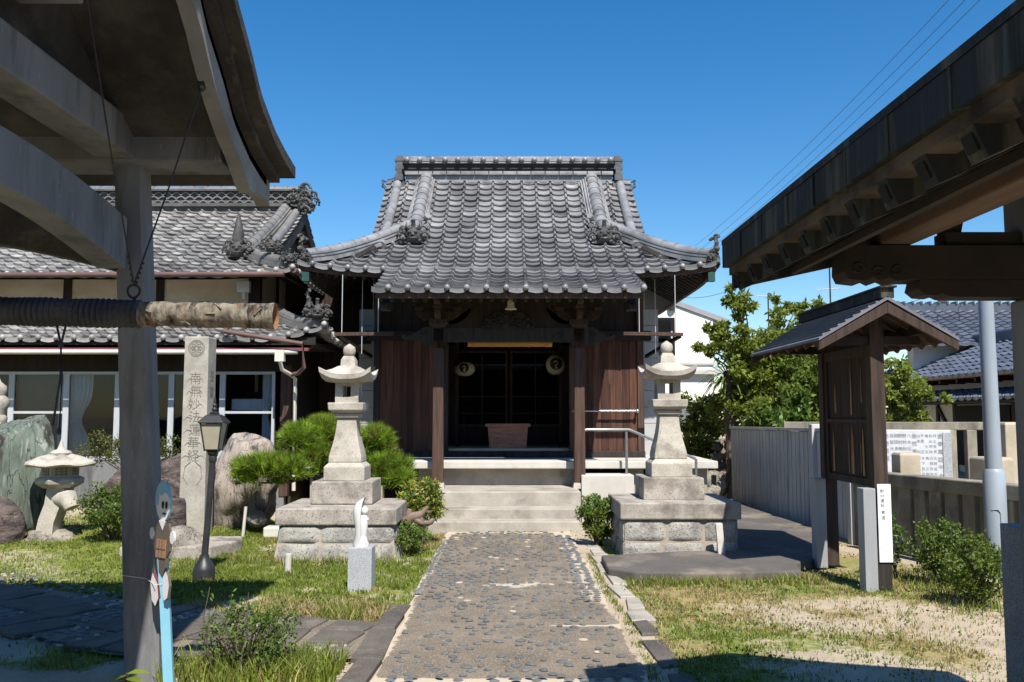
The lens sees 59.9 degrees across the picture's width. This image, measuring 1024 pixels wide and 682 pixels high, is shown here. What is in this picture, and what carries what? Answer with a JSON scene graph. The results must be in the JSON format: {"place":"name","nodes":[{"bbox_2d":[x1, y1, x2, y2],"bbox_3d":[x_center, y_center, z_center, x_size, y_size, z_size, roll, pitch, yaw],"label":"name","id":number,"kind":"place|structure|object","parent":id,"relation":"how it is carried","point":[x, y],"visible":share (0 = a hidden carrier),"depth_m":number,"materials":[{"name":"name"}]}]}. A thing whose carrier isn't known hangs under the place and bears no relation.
{"place":"outdoors","nodes":[
{"label":"outdoors","id":0,"kind":"place"},
{"bbox_2d":[0,569,378,659],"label":"slate path","id":1,"kind":"structure","parent":0,"point":[78,620],"depth_m":6.70,"materials":[{"name":"grey stone"}]},
{"bbox_2d":[0,512,1006,681],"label":"grass","id":2,"kind":"structure","parent":0,"point":[305,664],"depth_m":7.55,"materials":[{"name":"green plant"}]},
{"bbox_2d":[0,417,1006,681],"bbox_3d":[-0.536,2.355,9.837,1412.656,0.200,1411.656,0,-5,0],"label":"ground","id":3,"kind":"structure","parent":0,"point":[94,673],"depth_m":6.62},
{"bbox_2d":[0,380,9,423],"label":"finial post","id":4,"kind":"object","parent":3,"relation":"on","point":[4,403],"visible":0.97,"depth_m":12.05,"materials":[{"name":"stone"}]},
{"bbox_2d":[0,496,26,544],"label":"dark rock","id":5,"kind":"object","parent":3,"relation":"on","point":[13,525],"visible":0.76,"depth_m":10.53,"materials":[{"name":"stone"}]},
{"bbox_2d":[0,415,54,532],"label":"green rock","id":6,"kind":"object","parent":3,"relation":"on","point":[22,441],"visible":0.47,"depth_m":11.14,"materials":[{"name":"green stone"}]},
{"bbox_2d":[22,438,95,541],"bbox_3d":[-5.531,1.891,10.861,0.841,1.402,0.784,0,-5,0],"label":"garden lantern","id":7,"kind":"object","parent":3,"relation":"on","point":[60,479],"visible":0.86,"depth_m":10.72,"materials":[{"name":"stone"}]},
{"bbox_2d":[71,481,121,540],"bbox_3d":[-4.743,2.020,10.648,0.875,0.749,0.818,0,-5,0],"label":"garden bush","id":8,"kind":"object","parent":3,"relation":"on","point":[112,506],"visible":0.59,"depth_m":10.51,"materials":[{"name":"green plant"}]},
{"bbox_2d":[72,427,179,469],"bbox_3d":[-5.706,1.644,13.216,1.720,0.732,0.873,0,-5,0],"label":"hedge bush","id":9,"kind":"object","parent":3,"relation":"on","point":[164,451],"visible":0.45,"depth_m":13.17,"materials":[{"name":"green plant"}]},
{"bbox_2d":[109,669,149,681],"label":"seedling","id":10,"kind":"object","parent":3,"relation":"on","point":[132,679],"visible":1,"depth_m":5.11,"materials":[{"name":"green plant"}]},
{"bbox_2d":[90,469,179,517],"bbox_3d":[-5.044,2.160,12.195,1.228,1.033,0.924,0,-5,0],"label":"brown rock","id":11,"kind":"object","parent":3,"relation":"on","point":[116,478],"visible":0.14,"depth_m":11.91,"materials":[{"name":"brown stone"}]},
{"bbox_2d":[0,0,295,681],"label":"belfry","id":12,"kind":"object","parent":3,"relation":"on","point":[156,59],"visible":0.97,"depth_m":5.33,"materials":[{"name":"wood"}]},
{"bbox_2d":[0,0,278,434],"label":"striking log","id":13,"kind":"object","parent":12,"relation":"attached to","point":[69,312],"visible":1,"depth_m":4.58,"materials":[{"name":"wood"}]},
{"bbox_2d":[120,481,175,681],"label":"cutout sign","id":14,"kind":"object","parent":3,"relation":"on","point":[162,535],"visible":1,"depth_m":5.26,"materials":[{"name":"paint"}]},
{"bbox_2d":[161,453,180,497],"bbox_3d":[-4.578,2.139,12.345,0.838,1.168,0.628,0,-5,0],"label":"dark boulder","id":15,"kind":"object","parent":3,"relation":"on","point":[170,468],"visible":0.2,"depth_m":12.13,"materials":[{"name":"brown stone"}]},
{"bbox_2d":[0,182,358,508],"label":"priest house","id":16,"kind":"structure","parent":3,"relation":"on","point":[223,244],"depth_m":15.29,"materials":[{"name":"tile"}]},
{"bbox_2d":[0,372,11,421],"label":"window","id":17,"kind":"structure","parent":16,"relation":"in","point":[1,373],"depth_m":14.42,"materials":[{"name":"metal"}]},
{"bbox_2d":[10,372,66,443],"bbox_3d":[-7.678,1.212,14.421,0.890,1.430,0.060,0,-5,0],"label":"window","id":18,"kind":"structure","parent":16,"relation":"in","point":[14,374],"depth_m":14.42,"materials":[{"name":"metal"}]},
{"bbox_2d":[64,372,117,459],"bbox_3d":[-6.818,1.213,14.424,0.830,1.430,0.060,0,-5,0],"label":"window","id":19,"kind":"structure","parent":16,"relation":"in","point":[68,385],"depth_m":14.42,"materials":[{"name":"metal"}]},
{"bbox_2d":[115,372,171,459],"bbox_3d":[-5.968,1.213,14.428,0.870,1.430,0.060,0,-5,0],"label":"window","id":20,"kind":"structure","parent":16,"relation":"in","point":[159,373],"depth_m":14.40,"materials":[{"name":"metal"}]},
{"bbox_2d":[169,372,222,458],"bbox_3d":[-5.118,1.213,14.431,0.830,1.430,0.060,0,-5,0],"label":"window","id":21,"kind":"structure","parent":16,"relation":"in","point":[173,380],"depth_m":14.42,"materials":[{"name":"metal"}]},
{"bbox_2d":[221,372,275,452],"bbox_3d":[-4.278,1.213,14.434,0.850,1.430,0.060,0,-5,0],"label":"window","id":22,"kind":"structure","parent":16,"relation":"in","point":[224,412],"depth_m":14.43,"materials":[{"name":"metal"}]},
{"bbox_2d":[119,536,242,558],"bbox_3d":[-3.815,2.426,10.371,1.245,0.180,0.898,0,-5,0],"label":"flat stone","id":23,"kind":"object","parent":3,"relation":"on","point":[220,544],"visible":0.45,"depth_m":10.10,"materials":[{"name":"stone"}]},
{"bbox_2d":[165,498,186,526],"bbox_3d":[-4.089,2.122,10.596,0.400,0.485,0.400,0,-5,0],"label":"stone stump","id":24,"kind":"object","parent":23,"relation":"on","point":[177,516],"visible":0.23,"depth_m":10.49,"materials":[{"name":"stone"}]},
{"bbox_2d":[171,525,201,546],"bbox_3d":[-3.757,2.309,10.183,0.371,0.394,0.400,-4,-6,37],"label":"round boulder","id":25,"kind":"object","parent":3,"relation":"on","point":[187,535],"visible":0.45,"depth_m":10.10,"materials":[{"name":"beige stone"}]},
{"bbox_2d":[179,336,215,535],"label":"inscribed pillar","id":26,"kind":"structure","parent":3,"relation":"on","point":[199,376],"depth_m":11.45,"materials":[{"name":"stone"}]},
{"bbox_2d":[192,397,230,581],"bbox_3d":[-2.960,1.451,8.719,0.294,1.810,0.248,0,-5,0],"label":"lamp post","id":27,"kind":"object","parent":3,"relation":"on","point":[214,423],"visible":0.99,"depth_m":8.68,"materials":[{"name":"black metal"}]},
{"bbox_2d":[241,507,246,536],"bbox_3d":[-3.447,2.355,11.441,0.075,0.443,0.038,3,-6,-34],"label":"marker post","id":28,"kind":"object","parent":3,"relation":"on","point":[244,522],"visible":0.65,"depth_m":11.43,"materials":[{"name":"concrete"}]},
{"bbox_2d":[212,432,278,527],"bbox_3d":[-3.869,2.038,12.561,1.226,1.489,1.028,0,-5,0],"label":"pale rock","id":29,"kind":"object","parent":3,"relation":"on","point":[231,501],"visible":0.51,"depth_m":12.20,"materials":[{"name":"beige stone"}]},
{"bbox_2d":[195,587,302,676],"bbox_3d":[-1.606,1.790,5.370,0.690,0.575,0.458,0,-5,0],"label":"twiggy shrub","id":30,"kind":"object","parent":3,"relation":"on","point":[259,645],"visible":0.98,"depth_m":5.34,"materials":[{"name":"green plant"}]},
{"bbox_2d":[246,510,266,527],"bbox_3d":[-3.398,2.365,11.824,0.269,0.226,0.203,0,-5,0],"label":"rock","id":31,"kind":"object","parent":3,"relation":"on","point":[256,518],"visible":1,"depth_m":11.77,"materials":[{"name":"grey stone"}]},
{"bbox_2d":[263,525,280,537],"bbox_3d":[-3.018,2.509,11.722,0.450,0.140,0.300,0,-5,0],"label":"white stone","id":32,"kind":"object","parent":3,"relation":"on","point":[270,530],"visible":0.41,"depth_m":11.57,"materials":[{"name":"stone"}]},
{"bbox_2d":[285,553,291,571],"bbox_3d":[-2.286,2.292,9.083,0.067,0.236,0.064,0,-5,0],"label":"marker post","id":33,"kind":"object","parent":3,"relation":"on","point":[288,559],"visible":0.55,"depth_m":9.06,"materials":[{"name":"stone"}]},
{"bbox_2d":[224,412,418,493],"bbox_3d":[-2.519,1.770,11.900,2.603,1.719,1.285,1,-5,-9],"label":"pine tree","id":34,"kind":"object","parent":3,"relation":"on","point":[309,441],"visible":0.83,"depth_m":11.69,"materials":[{"name":"green plant"}]},
{"bbox_2d":[285,282,374,504],"bbox_3d":[-3.359,0.862,16.122,2.000,4.150,2.300,0,-5,0],"label":"link passage","id":35,"kind":"object","parent":3,"relation":"on","point":[295,299],"visible":0.09,"depth_m":17.07},
{"bbox_2d":[274,498,408,561],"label":"lantern plinth","id":36,"kind":"structure","parent":3,"relation":"on","point":[306,527],"depth_m":9.85,"materials":[{"name":"stone"}]},
{"bbox_2d":[311,344,380,503],"bbox_3d":[-1.969,0.975,10.699,0.710,1.887,0.710,0,-5,0],"label":"stone lantern","id":37,"kind":"object","parent":36,"relation":"on","point":[347,478],"visible":1,"depth_m":10.49,"materials":[{"name":"stone"}]},
{"bbox_2d":[347,545,374,591],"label":"granite block","id":38,"kind":"structure","parent":3,"relation":"on","point":[361,567],"depth_m":8.10,"materials":[{"name":"white stone"}]},
{"bbox_2d":[353,497,368,546],"bbox_3d":[-1.399,1.675,8.245,0.153,0.450,0.128,0,-5,0],"label":"statue","id":39,"kind":"object","parent":38,"relation":"on","point":[360,512],"visible":1,"depth_m":8.20,"materials":[{"name":"white stone"}]},
{"bbox_2d":[395,519,432,555],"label":"ground shrub","id":40,"kind":"object","parent":3,"relation":"on","point":[404,541],"visible":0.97,"depth_m":10.10,"materials":[{"name":"green plant"}]},
{"bbox_2d":[400,506,434,551],"bbox_3d":[-1.099,2.207,10.396,0.418,0.565,0.153,0,-5,0],"label":"driftwood","id":41,"kind":"object","parent":3,"relation":"on","point":[411,516],"visible":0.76,"depth_m":10.35,"materials":[{"name":"beige wood"}]},
{"bbox_2d":[394,474,447,541],"bbox_3d":[-1.150,2.059,11.032,0.738,0.873,0.620,0,-5,0],"label":"nandina","id":42,"kind":"object","parent":3,"relation":"on","point":[431,497],"visible":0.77,"depth_m":10.96,"materials":[{"name":"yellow plant"}]},
{"bbox_2d":[296,155,720,533],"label":"temple hall","id":43,"kind":"structure","parent":3,"relation":"on","point":[450,255],"depth_m":15.06,"materials":[{"name":"grey tile"}]},
{"bbox_2d":[334,275,393,357],"bbox_3d":[-2.323,-0.577,14.782,0.941,1.605,1.633,0,-5,0],"label":"hanging rack","id":44,"kind":"object","parent":43,"relation":"hanging from","point":[338,335],"visible":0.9,"depth_m":13.99,"materials":[{"name":"wood"}]},
{"bbox_2d":[380,341,438,450],"bbox_3d":[-1.745,0.926,15.086,1.000,1.870,0.046,0,-5,0],"label":"door panel","id":45,"kind":"structure","parent":43,"relation":"in","point":[406,367],"depth_m":15.07,"materials":[{"name":"brown wood"}]},
{"bbox_2d":[454,342,474,376],"bbox_3d":[-0.841,0.271,15.766,0.374,0.731,0.324,0,-5,0],"label":"paper lantern","id":46,"kind":"object","parent":43,"relation":"hanging from","point":[464,368],"visible":1,"depth_m":15.66,"materials":[{"name":"beige paper"}]},
{"bbox_2d":[458,350,507,445],"bbox_3d":[-0.558,1.076,16.586,0.965,1.800,0.040,0,-5,0],"label":"lattice door","id":47,"kind":"structure","parent":43,"relation":"in","point":[483,395],"depth_m":16.58,"materials":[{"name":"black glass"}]},
{"bbox_2d":[485,423,529,447],"bbox_3d":[-0.071,1.641,15.417,0.770,0.420,0.500,0,-5,0],"label":"offering box","id":48,"kind":"object","parent":43,"relation":"on","point":[507,435],"visible":1,"depth_m":15.21,"materials":[{"name":"red wood"}]},
{"bbox_2d":[468,342,551,347],"bbox_3d":[-0.035,0.053,15.173,1.440,0.125,0.120,0,-5,0],"label":"bamboo blind","id":49,"kind":"object","parent":43,"relation":"hanging from","point":[510,344],"visible":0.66,"depth_m":15.13,"materials":[{"name":"brown wood"}]},
{"bbox_2d":[505,299,516,309],"bbox_3d":[-0.017,-0.555,13.041,0.180,0.215,0.180,0,-5,0],"label":"porch lamp","id":50,"kind":"object","parent":43,"relation":"hanging from","point":[510,305],"visible":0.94,"depth_m":13.00,"materials":[{"name":"metal"}]},
{"bbox_2d":[510,350,558,445],"bbox_3d":[0.437,1.076,16.590,0.965,1.800,0.040,0,-5,0],"label":"lattice door","id":51,"kind":"structure","parent":43,"relation":"in","point":[534,392],"depth_m":16.59,"materials":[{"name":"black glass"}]},
{"bbox_2d":[546,342,565,375],"bbox_3d":[0.774,0.259,15.773,0.354,0.706,0.309,0,-5,0],"label":"paper lantern","id":52,"kind":"object","parent":43,"relation":"hanging from","point":[555,364],"visible":1,"depth_m":15.68,"materials":[{"name":"beige paper"}]},
{"bbox_2d":[578,341,637,450],"bbox_3d":[1.635,0.927,15.098,1.000,1.870,0.046,0,-5,0],"label":"door panel","id":53,"kind":"structure","parent":43,"relation":"in","point":[610,367],"depth_m":15.08,"materials":[{"name":"brown wood"}]},
{"bbox_2d":[504,438,725,474],"bbox_3d":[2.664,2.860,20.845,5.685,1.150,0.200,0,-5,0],"label":"porch floor","id":54,"kind":"structure","parent":43,"relation":"attached to","point":[722,441],"depth_m":20.75,"materials":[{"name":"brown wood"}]},
{"bbox_2d":[585,428,697,475],"bbox_3d":[1.930,1.881,13.568,1.847,1.096,0.102,0,-5,-3],"label":"handrail","id":55,"kind":"object","parent":43,"relation":"attached to","point":[626,430],"visible":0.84,"depth_m":13.58,"materials":[{"name":"metal"}]},
{"bbox_2d":[623,275,682,357],"bbox_3d":[2.217,-0.575,14.798,0.941,1.605,1.633,0,-5,0],"label":"hanging rack","id":56,"kind":"object","parent":43,"relation":"hanging from","point":[671,341],"visible":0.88,"depth_m":13.98,"materials":[{"name":"wood"}]},
{"bbox_2d":[36,527,990,681],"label":"fallen leaves","id":57,"kind":"object","parent":3,"relation":"on","point":[612,614],"visible":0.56,"depth_m":7.67,"materials":[{"name":"brown plant"}]},
{"bbox_2d":[339,541,696,681],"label":"kerb stones","id":58,"kind":"object","parent":3,"relation":"on","point":[368,656],"visible":0.82,"depth_m":6.32,"materials":[{"name":"stone"}]},
{"bbox_2d":[574,492,613,545],"bbox_3d":[1.076,2.213,11.000,0.617,0.665,0.487,0,-5,0],"label":"shrub","id":59,"kind":"object","parent":3,"relation":"on","point":[595,515],"visible":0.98,"depth_m":10.93,"materials":[{"name":"green plant"}]},
{"bbox_2d":[657,302,728,422],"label":"white house","id":60,"kind":"structure","parent":3,"relation":"on","point":[690,320],"depth_m":22.07,"materials":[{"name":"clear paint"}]},
{"bbox_2d":[657,318,674,355],"bbox_3d":[3.574,-0.111,22.057,0.929,0.941,0.079,0,-5,0],"label":"window","id":61,"kind":"structure","parent":60,"relation":"in","point":[664,324],"depth_m":22.04,"materials":[{"name":"grey glass"}]},
{"bbox_2d":[679,390,724,440],"bbox_3d":[4.046,1.778,19.131,1.273,1.477,1.067,0,-5,0],"label":"shrub","id":62,"kind":"object","parent":3,"relation":"on","point":[693,423],"visible":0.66,"depth_m":18.97,"materials":[{"name":"green plant"}]},
{"bbox_2d":[682,428,725,471],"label":"shrub","id":63,"kind":"object","parent":3,"relation":"on","point":[699,446],"visible":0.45,"depth_m":18.41,"materials":[{"name":"green plant"}]},
{"bbox_2d":[601,500,814,580],"bbox_3d":[2.980,2.584,12.121,2.578,0.115,7.702,-1,-5,15],"label":"asphalt apron","id":64,"kind":"object","parent":3,"relation":"on","point":[773,552],"visible":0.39,"depth_m":9.41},
{"bbox_2d":[608,493,740,554],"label":"lantern plinth","id":65,"kind":"structure","parent":64,"relation":"on","point":[639,525],"depth_m":9.97,"materials":[{"name":"stone"}]},
{"bbox_2d":[635,341,704,499],"bbox_3d":[1.881,0.939,10.746,0.710,1.887,0.710,0,-5,0],"label":"stone lantern","id":66,"kind":"object","parent":65,"relation":"on","point":[668,475],"visible":1,"depth_m":10.54,"materials":[{"name":"stone"}]},
{"bbox_2d":[715,523,724,553],"bbox_3d":[2.284,2.175,9.762,0.098,0.344,0.050,0,-5,0],"label":"leaning slat","id":67,"kind":"object","parent":64,"relation":"on","point":[719,538],"visible":0.92,"depth_m":9.74,"materials":[{"name":"wood"}]},
{"bbox_2d":[707,484,720,494],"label":"garden stone","id":68,"kind":"object","parent":3,"relation":"on","point":[715,489],"visible":0.38,"depth_m":16.32,"materials":[{"name":"beige stone"}]},
{"bbox_2d":[707,470,727,495],"bbox_3d":[3.899,2.782,17.233,0.628,0.539,0.396,1,-5,-13],"label":"garden stone","id":69,"kind":"object","parent":3,"relation":"on","point":[718,478],"visible":0.44,"depth_m":17.12,"materials":[{"name":"beige stone"}]},
{"bbox_2d":[712,442,726,476],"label":"dry stone wall","id":70,"kind":"structure","parent":3,"relation":"on","point":[718,455],"depth_m":18.04,"materials":[{"name":"grey stone"}]},
{"bbox_2d":[687,363,752,498],"bbox_3d":[4.164,1.760,17.223,1.507,2.647,1.373,0,-5,0],"label":"palm","id":71,"kind":"object","parent":3,"relation":"on","point":[725,380],"visible":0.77,"depth_m":17.16,"materials":[{"name":"green plant"}]},
{"bbox_2d":[690,281,826,437],"bbox_3d":[5.086,0.982,17.427,2.742,4.348,2.414,-3,-5,30],"label":"cherry tree","id":72,"kind":"object","parent":3,"relation":"on","point":[763,378],"visible":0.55,"depth_m":17.15,"materials":[{"name":"green plant"}]},
{"bbox_2d":[755,293,776,326],"bbox_3d":[9.826,1.253,34.049,0.802,6.338,0.510,0,-5,0],"label":"antenna","id":73,"kind":"object","parent":3,"relation":"on","point":[767,295],"visible":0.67,"depth_m":34.27,"materials":[{"name":"metal"}]},
{"bbox_2d":[739,355,818,430],"bbox_3d":[5.349,1.591,16.264,2.412,2.946,1.713,1,-5,-10],"label":"cherry tree","id":74,"kind":"object","parent":3,"relation":"on","point":[804,374],"visible":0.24,"depth_m":16.14,"materials":[{"name":"green plant"}]},
{"bbox_2d":[761,384,818,431],"bbox_3d":[5.146,1.681,15.520,1.898,1.872,1.018,0,-5,0],"label":"shrub","id":75,"kind":"object","parent":3,"relation":"on","point":[790,411],"visible":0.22,"depth_m":15.48,"materials":[{"name":"green plant"}]},
{"bbox_2d":[729,424,856,544],"bbox_3d":[4.226,2.044,13.857,0.186,1.520,5.280,0,-5,-3],"label":"concrete fence","id":76,"kind":"object","parent":3,"relation":"on","point":[773,472],"visible":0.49,"depth_m":13.80,"materials":[{"name":"grey concrete"}]},
{"bbox_2d":[815,268,842,302],"bbox_3d":[10.784,0.789,30.077,0.802,6.604,0.510,0,-5,0],"label":"antenna","id":77,"kind":"object","parent":3,"relation":"on","point":[830,288],"visible":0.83,"depth_m":30.28,"materials":[{"name":"metal"}]},
{"bbox_2d":[750,285,958,591],"bbox_3d":[3.377,0.971,9.033,1.260,2.760,2.340,0,-5,0],"label":"notice board","id":78,"kind":"object","parent":3,"relation":"on","point":[853,339],"visible":0.98,"depth_m":8.49,"materials":[{"name":"brown wood"}]},
{"bbox_2d":[721,0,1023,604],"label":"roofed gate","id":79,"kind":"structure","parent":3,"relation":"on","point":[938,149],"depth_m":2.81,"materials":[{"name":"brown wood"}]},
{"bbox_2d":[783,422,982,478],"bbox_3d":[6.345,2.066,14.517,3.658,1.485,0.181,-1,-5,10],"label":"back fence","id":80,"kind":"object","parent":3,"relation":"on","point":[969,429],"visible":0.14,"depth_m":14.35,"materials":[{"name":"concrete"}]},
{"bbox_2d":[892,514,907,577],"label":"shrub","id":81,"kind":"object","parent":3,"relation":"on","point":[898,549],"visible":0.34,"depth_m":8.77,"materials":[{"name":"green plant"}]},
{"bbox_2d":[891,452,920,474],"bbox_3d":[4.820,1.959,10.843,0.260,1.190,0.260,0,-5,0],"label":"stone post","id":82,"kind":"object","parent":3,"relation":"on","point":[907,462],"visible":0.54,"depth_m":10.76,"materials":[{"name":"beige stone"}]},
{"bbox_2d":[884,354,953,421],"bbox_3d":[7.005,1.590,15.492,1.230,2.817,1.073,-4,-6,39],"label":"young tree","id":83,"kind":"object","parent":3,"relation":"on","point":[902,398],"visible":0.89,"depth_m":15.46,"materials":[{"name":"green plant"}]},
{"bbox_2d":[886,430,952,477],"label":"donor slab","id":84,"kind":"structure","parent":3,"relation":"on","point":[933,448],"depth_m":11.54,"materials":[{"name":"white stone"}]},
{"bbox_2d":[854,472,1019,568],"bbox_3d":[5.097,1.897,8.871,0.288,0.928,4.949,1,-5,-16],"label":"stone fence","id":85,"kind":"object","parent":3,"relation":"on","point":[914,497],"visible":0.33,"depth_m":9.85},
{"bbox_2d":[899,514,980,586],"bbox_3d":[4.084,1.977,8.316,0.758,0.690,0.675,0,-5,0],"label":"azalea bush","id":86,"kind":"object","parent":3,"relation":"on","point":[931,546],"visible":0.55,"depth_m":8.30,"materials":[{"name":"green plant"}]},
{"bbox_2d":[885,301,1015,471],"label":"old house","id":87,"kind":"structure","parent":3,"relation":"on","point":[956,374],"depth_m":25.88,"materials":[{"name":"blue tile"}]},
{"bbox_2d":[936,528,1002,606],"bbox_3d":[3.898,1.910,7.427,0.593,0.676,0.620,0,-5,0],"label":"azalea bush","id":88,"kind":"object","parent":3,"relation":"on","point":[973,563],"visible":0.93,"depth_m":7.39,"materials":[{"name":"green plant"}]},
{"bbox_2d":[969,456,1014,482],"bbox_3d":[6.297,2.070,11.642,0.400,1.100,0.400,0,-5,0],"label":"stone post","id":89,"kind":"object","parent":3,"relation":"on","point":[976,463],"visible":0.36,"depth_m":11.56,"materials":[{"name":"beige stone"}]},
{"bbox_2d":[978,301,1007,579],"bbox_3d":[4.842,0.935,8.966,0.210,3.020,0.219,0,-5,0],"label":"steel pole","id":90,"kind":"object","parent":3,"relation":"on","point":[994,493],"visible":0.75,"depth_m":8.92,"materials":[{"name":"grey metal"}]},
{"bbox_2d":[1000,422,1017,483],"bbox_3d":[6.696,1.867,11.911,0.280,1.550,0.280,0,-5,0],"label":"stone post","id":91,"kind":"object","parent":3,"relation":"on","point":[1008,440],"visible":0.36,"depth_m":11.82,"materials":[{"name":"beige stone"}]},
{"bbox_2d":[1000,523,1023,681],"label":"granite post","id":92,"kind":"object","parent":3,"relation":"on","point":[1011,559],"visible":0.92,"depth_m":4.14,"materials":[{"name":"grey stone"}]},
{"bbox_2d":[370,531,647,681],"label":"path","id":93,"kind":"structure","parent":0,"point":[549,628],"depth_m":6.87,"materials":[{"name":"grey stone"}]},
{"bbox_2d":[238,0,1014,412],"label":"sky","id":94,"kind":"structure","parent":0,"point":[702,103],"materials":[{"name":"blue"}]},
{"bbox_2d":[695,0,948,245],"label":"overhead wire","id":95,"kind":"object","parent":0,"point":[841,111],"visible":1,"depth_m":42.25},
{"bbox_2d":[711,33,945,247],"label":"overhead wire","id":96,"kind":"object","parent":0,"point":[849,126],"visible":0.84,"depth_m":41.90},
{"bbox_2d":[706,0,964,244],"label":"overhead wire","id":97,"kind":"object","parent":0,"point":[861,104],"visible":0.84,"depth_m":39.56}
]}

